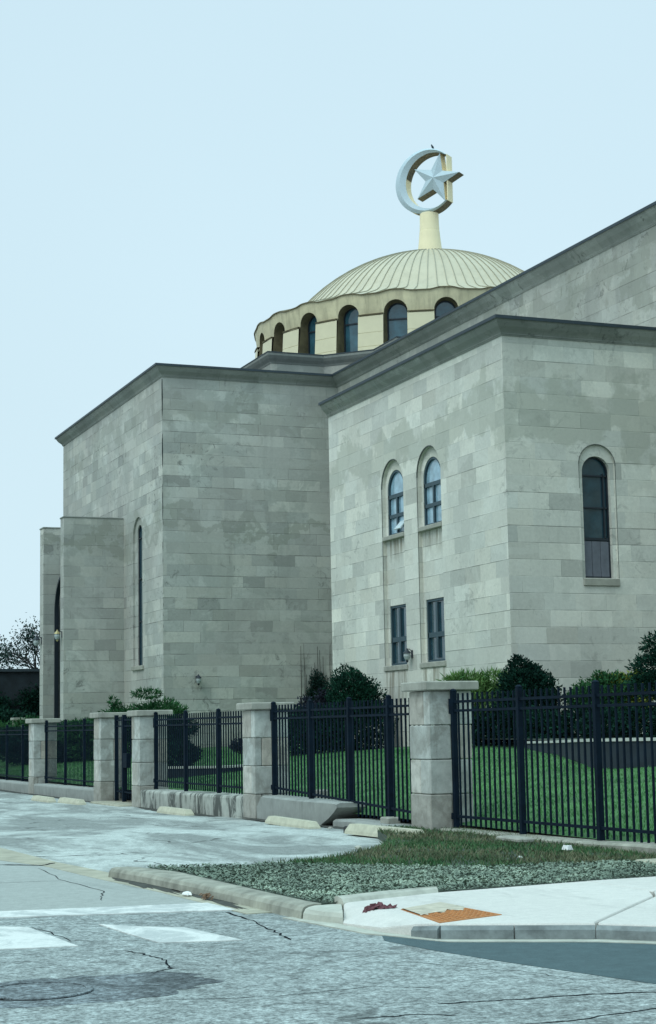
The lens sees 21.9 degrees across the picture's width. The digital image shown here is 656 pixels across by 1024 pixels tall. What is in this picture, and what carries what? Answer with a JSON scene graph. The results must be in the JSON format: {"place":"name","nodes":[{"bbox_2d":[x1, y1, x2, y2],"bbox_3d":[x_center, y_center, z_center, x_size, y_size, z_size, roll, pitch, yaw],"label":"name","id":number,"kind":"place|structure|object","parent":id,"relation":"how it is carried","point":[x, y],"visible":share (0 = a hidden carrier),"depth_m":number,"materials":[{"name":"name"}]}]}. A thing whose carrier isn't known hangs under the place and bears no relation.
{"place":"outdoors","nodes":[
{"label":"outdoors","id":0,"kind":"place"},
{"bbox_2d":[0,861,123,891],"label":"side street","id":1,"kind":"structure","parent":0,"point":[20,877],"depth_m":20.29,"materials":[{"name":"concrete"}]},
{"bbox_2d":[0,848,271,913],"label":"gutter","id":2,"kind":"object","parent":1,"relation":"on","point":[11,856],"visible":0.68,"depth_m":21.28,"materials":[{"name":"concrete"}]},
{"bbox_2d":[112,877,179,894],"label":"gutter dirt","id":3,"kind":"structure","parent":2,"relation":"on","point":[143,885],"depth_m":19.15,"materials":[{"name":"soil"}]},
{"bbox_2d":[182,891,191,895],"bbox_3d":[-1.485,4.026,17.923,0.101,0.043,0.200,2,-8,-22],"label":"plastic bag","id":4,"kind":"object","parent":2,"relation":"on","point":[186,893],"visible":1,"depth_m":17.88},
{"bbox_2d":[199,893,213,899],"bbox_3d":[-1.248,3.954,17.490,0.143,0.058,0.297,2,-8,-22],"label":"leaf pile","id":5,"kind":"object","parent":2,"relation":"on","point":[206,895],"visible":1,"depth_m":17.47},
{"bbox_2d":[171,889,245,908],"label":"gutter dirt","id":6,"kind":"structure","parent":2,"relation":"on","point":[225,903],"depth_m":17.24,"materials":[{"name":"soil"}]},
{"bbox_2d":[0,885,200,910],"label":"side street","id":7,"kind":"structure","parent":0,"point":[88,897],"depth_m":17.87,"materials":[{"name":"concrete"}]},
{"bbox_2d":[0,790,381,871],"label":"parking lot","id":8,"kind":"structure","parent":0,"point":[104,838],"depth_m":27.87,"materials":[{"name":"concrete"}]},
{"bbox_2d":[31,795,55,802],"bbox_3d":[-7.995,8.060,47.709,0.220,0.140,2.132,2,-8,-23],"label":"wheel stop","id":9,"kind":"object","parent":8,"relation":"on","point":[43,799],"visible":1,"depth_m":47.35,"materials":[{"name":"concrete"}]},
{"bbox_2d":[57,797,85,804],"bbox_3d":[-6.897,7.778,45.690,0.220,0.140,2.132,2,-8,-24],"label":"wheel stop","id":10,"kind":"object","parent":8,"relation":"on","point":[73,801],"visible":1,"depth_m":45.38,"materials":[{"name":"concrete"}]},
{"bbox_2d":[157,806,193,815],"bbox_3d":[-3.440,6.728,38.205,0.220,0.140,2.132,2,-8,-23],"label":"wheel stop","id":11,"kind":"object","parent":8,"relation":"on","point":[174,811],"visible":0.95,"depth_m":37.93,"materials":[{"name":"concrete"}]},
{"bbox_2d":[194,813,219,816],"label":"wall foot dirt","id":12,"kind":"structure","parent":8,"relation":"on","point":[205,815],"depth_m":36.93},
{"bbox_2d":[238,816,265,821],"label":"wall foot dirt","id":13,"kind":"structure","parent":8,"relation":"on","point":[263,820],"depth_m":33.81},
{"bbox_2d":[265,816,320,828],"bbox_3d":[-0.661,5.665,30.993,0.220,0.140,2.600,2,-8,-20],"label":"wheel stop","id":14,"kind":"object","parent":8,"relation":"on","point":[290,822],"visible":0.91,"depth_m":30.71,"materials":[{"name":"concrete"}]},
{"bbox_2d":[344,823,423,836],"bbox_3d":[0.893,5.028,26.707,0.253,0.161,2.392,2,-8,-26],"label":"wheel stop","id":15,"kind":"object","parent":8,"relation":"on","point":[363,829],"visible":0.59,"depth_m":27.00,"materials":[{"name":"concrete"}]},
{"bbox_2d":[0,911,655,1023],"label":"road","id":16,"kind":"structure","parent":0,"point":[269,967],"depth_m":11.80,"materials":[{"name":"asphalt"}]},
{"bbox_2d":[0,926,77,949],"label":"crosswalk stripe","id":17,"kind":"object","parent":16,"relation":"on","point":[11,938],"visible":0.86,"depth_m":14.35,"materials":[{"name":"paint"}]},
{"bbox_2d":[0,971,222,1007],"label":"tar patch","id":18,"kind":"object","parent":16,"relation":"on","point":[116,988],"visible":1,"depth_m":11.68,"materials":[{"name":"asphalt"}]},
{"bbox_2d":[0,981,92,999],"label":"manhole cover","id":19,"kind":"object","parent":18,"relation":"on","point":[37,990],"visible":1,"depth_m":11.51,"materials":[{"name":"metal"}]},
{"bbox_2d":[0,903,235,917],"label":"stop line","id":20,"kind":"object","parent":16,"relation":"on","point":[172,908],"visible":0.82,"depth_m":16.56,"materials":[{"name":"paint"}]},
{"bbox_2d":[123,950,171,972],"bbox_3d":[-1.352,3.432,13.006,0.237,0.001,1.346,1,-7,-16],"label":"road crack","id":21,"kind":"object","parent":16,"relation":"on","point":[166,963],"visible":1,"depth_m":12.92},
{"bbox_2d":[99,924,242,942],"bbox_3d":[-1.449,3.665,14.755,0.635,0.030,1.876,3,-8,-30],"label":"crosswalk stripe","id":22,"kind":"object","parent":16,"relation":"on","point":[169,934],"visible":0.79,"depth_m":14.57,"materials":[{"name":"paint"}]},
{"bbox_2d":[227,912,290,939],"bbox_3d":[-0.614,3.700,15.228,0.083,0.001,2.355,1,-8,-17],"label":"road crack","id":23,"kind":"object","parent":16,"relation":"on","point":[260,925],"visible":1,"depth_m":15.16,"materials":[{"name":"asphalt"}]},
{"bbox_2d":[156,986,442,1000],"bbox_3d":[-0.204,3.196,11.299,1.943,0.001,0.234,1,-7,-13],"label":"road crack","id":24,"kind":"object","parent":16,"relation":"on","point":[283,995],"visible":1,"depth_m":11.21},
{"bbox_2d":[303,904,342,923],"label":"kerb","id":25,"kind":"structure","parent":16,"relation":"on","point":[332,913],"depth_m":15.39,"materials":[{"name":"concrete"}]},
{"bbox_2d":[366,1014,443,1017],"bbox_3d":[0.474,3.060,10.321,0.611,0.001,0.094,0,-7,-5],"label":"road crack","id":26,"kind":"object","parent":16,"relation":"on","point":[405,1014],"visible":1,"depth_m":10.33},
{"bbox_2d":[283,917,655,943],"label":"gutter","id":27,"kind":"object","parent":16,"relation":"on","point":[348,928],"visible":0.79,"depth_m":13.86,"materials":[{"name":"concrete"}]},
{"bbox_2d":[382,936,655,983],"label":"asphalt patch","id":28,"kind":"object","parent":16,"relation":"on","point":[631,962],"visible":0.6,"depth_m":12.92,"materials":[{"name":"asphalt"}]},
{"bbox_2d":[411,925,655,940],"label":"kerb","id":29,"kind":"structure","parent":16,"relation":"on","point":[551,932],"depth_m":13.82,"materials":[{"name":"concrete"}]},
{"bbox_2d":[438,992,641,1003],"bbox_3d":[2.042,3.124,11.042,2.761,0.001,0.118,0,-7,-11],"label":"road crack","id":30,"kind":"object","parent":16,"relation":"on","point":[540,997],"visible":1,"depth_m":10.91,"materials":[{"name":"asphalt"}]},
{"bbox_2d":[527,1008,655,1023],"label":"road crack","id":31,"kind":"object","parent":16,"relation":"on","point":[595,1016],"visible":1,"depth_m":10.14,"materials":[{"name":"asphalt"}]},
{"bbox_2d":[0,0,655,668],"label":"sky","id":32,"kind":"structure","parent":0,"point":[177,177],"materials":[{"name":"blue"}]},
{"bbox_2d":[2,742,655,841],"bbox_3d":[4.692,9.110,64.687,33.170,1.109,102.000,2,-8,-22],"label":"lawn","id":33,"kind":"structure","parent":0,"point":[571,800],"depth_m":31.73,"materials":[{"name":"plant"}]},
{"bbox_2d":[0,779,27,792],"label":"wall","id":34,"kind":"structure","parent":33,"relation":"on","point":[14,785],"depth_m":57.15,"materials":[{"name":"grey concrete"}]},
{"bbox_2d":[0,724,28,781],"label":"iron fence","id":35,"kind":"object","parent":34,"relation":"on","point":[17,773],"visible":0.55,"depth_m":58.80,"materials":[{"name":"metal"}]},
{"bbox_2d":[0,704,36,726],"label":"tree","id":36,"kind":"object","parent":33,"relation":"on","point":[6,714],"visible":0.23,"depth_m":110.05,"materials":[{"name":"green plant"}]},
{"bbox_2d":[0,636,38,668],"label":"tree","id":37,"kind":"object","parent":33,"relation":"on","point":[3,666],"visible":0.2,"depth_m":136.56,"materials":[{"name":"plant"}]},
{"bbox_2d":[0,612,39,668],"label":"tree","id":38,"kind":"object","parent":33,"relation":"on","point":[28,640],"visible":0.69,"depth_m":133.67,"materials":[{"name":"black plant"}]},
{"bbox_2d":[0,669,39,716],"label":"flat roofed building","id":39,"kind":"structure","parent":33,"relation":"on","point":[13,682],"depth_m":116.81,"materials":[{"name":"brick"}]},
{"bbox_2d":[0,681,39,715],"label":"ivy","id":40,"kind":"object","parent":39,"relation":"attached to","point":[30,703],"visible":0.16,"depth_m":116.56,"materials":[{"name":"plant"}]},
{"bbox_2d":[0,714,39,751],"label":"juniper","id":41,"kind":"object","parent":33,"relation":"on","point":[17,724],"visible":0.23,"depth_m":91.39,"materials":[{"name":"green plant"}]},
{"bbox_2d":[4,731,72,765],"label":"juniper","id":42,"kind":"object","parent":33,"relation":"on","point":[13,740],"visible":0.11,"depth_m":69.17,"materials":[{"name":"green plant"}]},
{"bbox_2d":[25,718,59,793],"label":"stone pillar","id":43,"kind":"structure","parent":33,"relation":"on","point":[36,752],"depth_m":54.28,"materials":[{"name":"stone"}]},
{"bbox_2d":[12,717,93,762],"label":"juniper","id":44,"kind":"object","parent":33,"relation":"on","point":[27,741],"visible":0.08,"depth_m":68.33,"materials":[{"name":"green plant"}]},
{"bbox_2d":[34,783,93,800],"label":"wall","id":45,"kind":"structure","parent":33,"relation":"on","point":[86,793],"depth_m":50.15,"materials":[{"name":"grey concrete"}]},
{"bbox_2d":[44,718,93,786],"bbox_3d":[-7.576,7.180,50.626,0.110,2.015,7.850,2,-8,-22],"label":"iron fence","id":46,"kind":"object","parent":45,"relation":"on","point":[53,726],"visible":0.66,"depth_m":51.15,"materials":[{"name":"metal"}]},
{"bbox_2d":[57,711,131,760],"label":"juniper","id":47,"kind":"object","parent":33,"relation":"on","point":[71,721],"visible":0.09,"depth_m":67.82,"materials":[{"name":"green plant"}]},
{"bbox_2d":[89,712,129,800],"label":"stone pillar","id":48,"kind":"structure","parent":33,"relation":"on","point":[103,756],"depth_m":46.24,"materials":[{"name":"stone"}]},
{"bbox_2d":[90,800,131,806],"bbox_3d":[-5.302,7.681,44.604,1.200,0.100,3.000,2,-8,-22],"label":"threshold","id":49,"kind":"object","parent":33,"relation":"on","point":[119,803],"visible":0.31,"depth_m":44.58,"materials":[{"name":"concrete"}]},
{"bbox_2d":[114,715,139,801],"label":"iron gate","id":50,"kind":"structure","parent":33,"relation":"on","point":[125,761],"depth_m":45.29,"materials":[{"name":"metal"}]},
{"bbox_2d":[86,686,197,757],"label":"juniper","id":51,"kind":"object","parent":33,"relation":"on","point":[164,705],"visible":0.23,"depth_m":68.05,"materials":[{"name":"green plant"}]},
{"bbox_2d":[127,710,172,806],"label":"stone pillar","id":52,"kind":"structure","parent":33,"relation":"on","point":[142,755],"depth_m":42.59,"materials":[{"name":"stone"}]},
{"bbox_2d":[127,716,199,750],"bbox_3d":[-6.329,8.325,62.016,3.561,1.785,1.754,2,-8,-22],"label":"dark shrub","id":53,"kind":"object","parent":33,"relation":"on","point":[168,730],"visible":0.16,"depth_m":61.98,"materials":[{"name":"green plant"}]},
{"bbox_2d":[168,737,201,765],"bbox_3d":[-4.516,7.473,51.975,1.197,1.191,1.354,-5,-8,31],"label":"round shrub","id":54,"kind":"object","parent":33,"relation":"on","point":[180,753],"visible":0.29,"depth_m":51.86,"materials":[{"name":"green plant"}]},
{"bbox_2d":[140,789,242,818],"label":"wall","id":55,"kind":"structure","parent":33,"relation":"on","point":[222,804],"depth_m":37.98,"materials":[{"name":"concrete"}]},
{"bbox_2d":[153,708,246,793],"bbox_3d":[-2.886,5.483,38.907,0.110,1.915,7.920,2,-8,-22],"label":"iron fence","id":56,"kind":"object","parent":55,"relation":"on","point":[188,745],"visible":0.74,"depth_m":39.02,"materials":[{"name":"metal"}]},
{"bbox_2d":[168,765,243,777],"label":"planter wall","id":57,"kind":"structure","parent":33,"relation":"on","point":[199,770],"depth_m":46.77,"materials":[{"name":"concrete"}]},
{"bbox_2d":[108,866,320,918],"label":"kerb","id":58,"kind":"structure","parent":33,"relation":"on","point":[258,899],"depth_m":17.67,"materials":[{"name":"concrete"}]},
{"bbox_2d":[229,738,242,753],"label":"dark shrub","id":59,"kind":"object","parent":33,"relation":"on","point":[237,745],"visible":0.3,"depth_m":62.53,"materials":[{"name":"green plant"}]},
{"bbox_2d":[236,702,294,819],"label":"stone pillar","id":60,"kind":"structure","parent":33,"relation":"on","point":[257,755],"depth_m":34.54,"materials":[{"name":"stone"}]},
{"bbox_2d":[289,687,329,752],"bbox_3d":[-0.823,7.035,56.905,2.209,2.384,1.328,2,-8,-22],"label":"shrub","id":61,"kind":"object","parent":33,"relation":"on","point":[320,698],"visible":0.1,"depth_m":57.08,"materials":[{"name":"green plant"}]},
{"bbox_2d":[256,795,364,825],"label":"wall","id":62,"kind":"structure","parent":33,"relation":"on","point":[322,811],"depth_m":31.75,"materials":[{"name":"grey concrete"}]},
{"bbox_2d":[284,700,344,755],"bbox_3d":[-0.337,7.133,55.968,2.646,2.053,1.366,2,-8,-22],"label":"hedge","id":63,"kind":"object","parent":33,"relation":"on","point":[318,731],"visible":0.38,"depth_m":55.76,"materials":[{"name":"green plant"}]},
{"bbox_2d":[316,789,327,798],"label":"concrete block","id":64,"kind":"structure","parent":33,"relation":"on","point":[323,793],"depth_m":32.80,"materials":[{"name":"concrete"}]},
{"bbox_2d":[39,148,655,747],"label":"mosque","id":65,"kind":"structure","parent":33,"relation":"on","point":[433,456],"depth_m":62.63,"materials":[{"name":"stone"}]},
{"bbox_2d":[33,636,41,647],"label":"wall lantern","id":66,"kind":"object","parent":65,"relation":"attached to","point":[36,641],"depth_m":84.60,"materials":[{"name":"white glass"}]},
{"bbox_2d":[54,630,61,641],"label":"wall lantern","id":67,"kind":"object","parent":65,"relation":"attached to","point":[57,633],"depth_m":80.44,"materials":[{"name":"glass"}]},
{"bbox_2d":[131,525,143,670],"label":"window","id":68,"kind":"structure","parent":65,"relation":"in","point":[141,667],"depth_m":79.38,"materials":[{"name":"black glass"}]},
{"bbox_2d":[196,674,200,684],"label":"wall lantern","id":69,"kind":"object","parent":65,"relation":"attached to","point":[198,679],"depth_m":75.15,"materials":[{"name":"white glass"}]},
{"bbox_2d":[308,316,316,353],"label":"drum window","id":70,"kind":"structure","parent":65,"relation":"in","point":[311,326],"depth_m":86.63,"materials":[{"name":"blue glass"}]},
{"bbox_2d":[301,646,332,722],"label":"climbing vine","id":71,"kind":"object","parent":65,"relation":"attached to","point":[315,685],"visible":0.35,"depth_m":77.30,"materials":[{"name":"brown plant"}]},
{"bbox_2d":[344,308,358,351],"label":"drum window","id":72,"kind":"structure","parent":65,"relation":"in","point":[351,316],"depth_m":85.08,"materials":[{"name":"blue glass"}]},
{"bbox_2d":[382,470,403,541],"bbox_3d":[2.372,-0.255,57.979,0.440,2.385,1.780,2,-8,-22],"label":"window","id":73,"kind":"structure","parent":65,"relation":"in","point":[395,487],"depth_m":58.10,"materials":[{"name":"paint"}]},
{"bbox_2d":[384,604,407,671],"bbox_3d":[2.446,4.250,57.406,0.450,2.220,1.940,2,-8,-22],"label":"window","id":74,"kind":"structure","parent":65,"relation":"in","point":[398,612],"depth_m":57.51,"materials":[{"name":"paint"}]},
{"bbox_2d":[387,303,407,340],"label":"drum window","id":75,"kind":"structure","parent":65,"relation":"in","point":[397,312],"depth_m":84.17,"materials":[{"name":"blue glass"}]},
{"bbox_2d":[403,648,412,662],"bbox_3d":[2.628,4.728,55.983,0.331,0.472,0.270,2,-8,-22],"label":"wall lantern","id":76,"kind":"object","parent":65,"relation":"attached to","point":[407,655],"depth_m":55.91,"materials":[{"name":"white glass"}]},
{"bbox_2d":[418,457,441,531],"bbox_3d":[3.451,-0.616,55.279,0.440,2.385,1.780,2,-8,-22],"label":"window","id":77,"kind":"structure","parent":65,"relation":"in","point":[432,475],"depth_m":55.40,"materials":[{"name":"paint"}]},
{"bbox_2d":[420,597,445,667],"bbox_3d":[3.526,3.889,54.706,0.450,2.220,1.940,2,-8,-22],"label":"window","id":78,"kind":"structure","parent":65,"relation":"in","point":[435,607],"depth_m":54.77,"materials":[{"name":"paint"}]},
{"bbox_2d":[435,301,455,318],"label":"drum window","id":79,"kind":"structure","parent":65,"relation":"in","point":[442,307],"depth_m":83.94,"materials":[{"name":"blue glass"}]},
{"bbox_2d":[582,457,619,585],"bbox_3d":[8.134,0.279,51.334,1.240,3.955,0.360,2,-8,-22],"label":"window","id":80,"kind":"structure","parent":65,"relation":"in","point":[594,472],"depth_m":51.46,"materials":[{"name":"black glass"}]},
{"bbox_2d":[318,662,398,750],"bbox_3d":[0.928,6.702,57.000,2.944,3.345,2.626,2,-8,-22],"label":"evergreen shrub","id":81,"kind":"object","parent":33,"relation":"on","point":[357,686],"visible":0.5,"depth_m":56.58,"materials":[{"name":"green plant"}]},
{"bbox_2d":[333,818,411,826],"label":"wall","id":82,"kind":"structure","parent":33,"relation":"on","point":[347,822],"depth_m":29.72,"materials":[{"name":"grey concrete"}]},
{"bbox_2d":[270,695,427,821],"bbox_3d":[0.272,4.487,31.003,0.110,2.195,7.580,2,-8,-22],"label":"iron fence","id":83,"kind":"object","parent":82,"relation":"on","point":[388,715],"visible":0.73,"depth_m":30.77,"materials":[{"name":"metal"}]},
{"bbox_2d":[380,816,400,823],"bbox_3d":[1.058,5.229,28.792,0.250,0.120,0.330,2,-8,-22],"label":"concrete block","id":84,"kind":"object","parent":82,"relation":"on","point":[389,820],"depth_m":28.65,"materials":[{"name":"concrete"}]},
{"bbox_2d":[440,827,655,853],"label":"curb","id":85,"kind":"structure","parent":33,"relation":"on","point":[645,846],"depth_m":22.66,"materials":[{"name":"concrete"}]},
{"bbox_2d":[448,680,655,842],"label":"iron fence","id":86,"kind":"object","parent":85,"relation":"on","point":[519,698],"visible":0.92,"depth_m":23.82,"materials":[{"name":"metal"}]},
{"bbox_2d":[496,737,655,741],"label":"planting bed","id":87,"kind":"object","parent":33,"relation":"on","point":[582,738],"visible":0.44,"depth_m":42.83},
{"bbox_2d":[436,666,513,739],"bbox_3d":[4.622,5.469,48.002,3.426,2.308,2.159,2,-8,-22],"label":"juniper","id":88,"kind":"object","parent":87,"relation":"on","point":[487,684],"visible":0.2,"depth_m":47.66,"materials":[{"name":"green plant"}]},
{"bbox_2d":[457,705,512,745],"bbox_3d":[4.201,6.034,47.109,3.120,1.342,1.493,2,-8,-22],"label":"hedge","id":89,"kind":"object","parent":87,"relation":"on","point":[480,729],"visible":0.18,"depth_m":46.80,"materials":[{"name":"green plant"}]},
{"bbox_2d":[485,653,569,743],"bbox_3d":[5.506,5.154,46.523,2.180,2.570,1.795,2,-8,-22],"label":"dark shrub","id":90,"kind":"object","parent":87,"relation":"on","point":[526,674],"visible":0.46,"depth_m":46.32,"materials":[{"name":"green plant"}]},
{"bbox_2d":[515,703,601,744],"bbox_3d":[6.196,5.746,45.318,2.710,1.328,1.561,2,-8,-22],"label":"hedge","id":91,"kind":"object","parent":87,"relation":"on","point":[550,725],"visible":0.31,"depth_m":44.97,"materials":[{"name":"green plant"}]},
{"bbox_2d":[566,669,641,730],"bbox_3d":[7.549,5.361,46.638,2.185,2.112,1.952,5,-10,-42],"label":"yew","id":92,"kind":"object","parent":87,"relation":"on","point":[601,680],"visible":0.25,"depth_m":46.47,"materials":[{"name":"green plant"}]},
{"bbox_2d":[573,701,655,737],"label":"hedge","id":93,"kind":"object","parent":87,"relation":"on","point":[626,722],"visible":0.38,"depth_m":43.85,"materials":[{"name":"green plant"}]},
{"bbox_2d":[599,670,654,728],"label":"golden shrub","id":94,"kind":"object","parent":87,"relation":"on","point":[638,699],"visible":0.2,"depth_m":46.76,"materials":[{"name":"green plant"}]},
{"bbox_2d":[621,630,655,713],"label":"conifer","id":95,"kind":"object","parent":87,"relation":"on","point":[646,676],"visible":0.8,"depth_m":44.41,"materials":[{"name":"green plant"}]},
{"bbox_2d":[645,711,655,736],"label":"hedge","id":96,"kind":"object","parent":87,"relation":"on","point":[654,726],"visible":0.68,"depth_m":43.07,"materials":[{"name":"green plant"}]},
{"bbox_2d":[527,738,655,768],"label":"planter wall","id":97,"kind":"structure","parent":33,"relation":"on","point":[641,749],"depth_m":33.55,"materials":[{"name":"concrete"}]},
{"bbox_2d":[151,827,655,909],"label":"planting strip","id":98,"kind":"object","parent":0,"point":[380,836],"visible":0.18,"depth_m":18.47,"materials":[{"name":"plant"}]},
{"bbox_2d":[334,886,437,908],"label":"kerb","id":99,"kind":"structure","parent":98,"relation":"on","point":[342,900],"depth_m":16.19,"materials":[{"name":"concrete"}]},
{"bbox_2d":[148,858,655,902],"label":"ground cover","id":100,"kind":"object","parent":98,"relation":"on","point":[611,870],"visible":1,"depth_m":18.37,"materials":[{"name":"plant"}]},
{"bbox_2d":[401,681,478,829],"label":"stone pillar","id":101,"kind":"structure","parent":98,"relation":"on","point":[431,782],"depth_m":26.84,"materials":[{"name":"stone"}]},
{"bbox_2d":[496,835,533,842],"bbox_3d":[2.586,4.526,23.490,0.250,0.070,0.700,2,-8,-22],"label":"flat stone","id":102,"kind":"object","parent":98,"relation":"on","point":[512,838],"visible":0.9,"depth_m":23.30,"materials":[{"name":"stone"}]},
{"bbox_2d":[562,845,572,849],"bbox_3d":[3.039,4.262,21.590,0.103,0.060,0.146,3,-8,-30],"label":"paper cup","id":103,"kind":"object","parent":98,"relation":"on","point":[567,847],"visible":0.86,"depth_m":21.56,"materials":[{"name":"white paper"}]},
{"bbox_2d":[635,858,655,863],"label":"path","id":104,"kind":"structure","parent":98,"relation":"on","point":[651,860],"depth_m":19.70,"materials":[{"name":"concrete"}]},
{"bbox_2d":[401,902,501,922],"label":"tactile paving","id":105,"kind":"structure","parent":0,"point":[439,912],"depth_m":14.70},
{"bbox_2d":[271,823,655,866],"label":"rough grass","id":106,"kind":"structure","parent":0,"point":[418,844],"depth_m":21.60,"materials":[{"name":"plant"}]},
{"bbox_2d":[343,881,652,938],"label":"sidewalk","id":107,"kind":"structure","parent":0,"point":[582,903],"depth_m":15.31,"materials":[{"name":"concrete"}]},
{"bbox_2d":[362,902,396,912],"bbox_3d":[0.462,3.549,15.232,0.340,0.112,0.168,0,-7,-5],"label":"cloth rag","id":108,"kind":"object","parent":107,"relation":"on","point":[378,905],"visible":1,"depth_m":15.20,"materials":[{"name":"fabric"}]},
{"bbox_2d":[588,876,655,896],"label":"sidewalk","id":109,"kind":"structure","parent":0,"point":[646,883],"depth_m":17.24,"materials":[{"name":"concrete"}]},
{"bbox_2d":[598,891,655,926],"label":"sidewalk","id":110,"kind":"structure","parent":0,"point":[642,914],"depth_m":14.20,"materials":[{"name":"concrete"}]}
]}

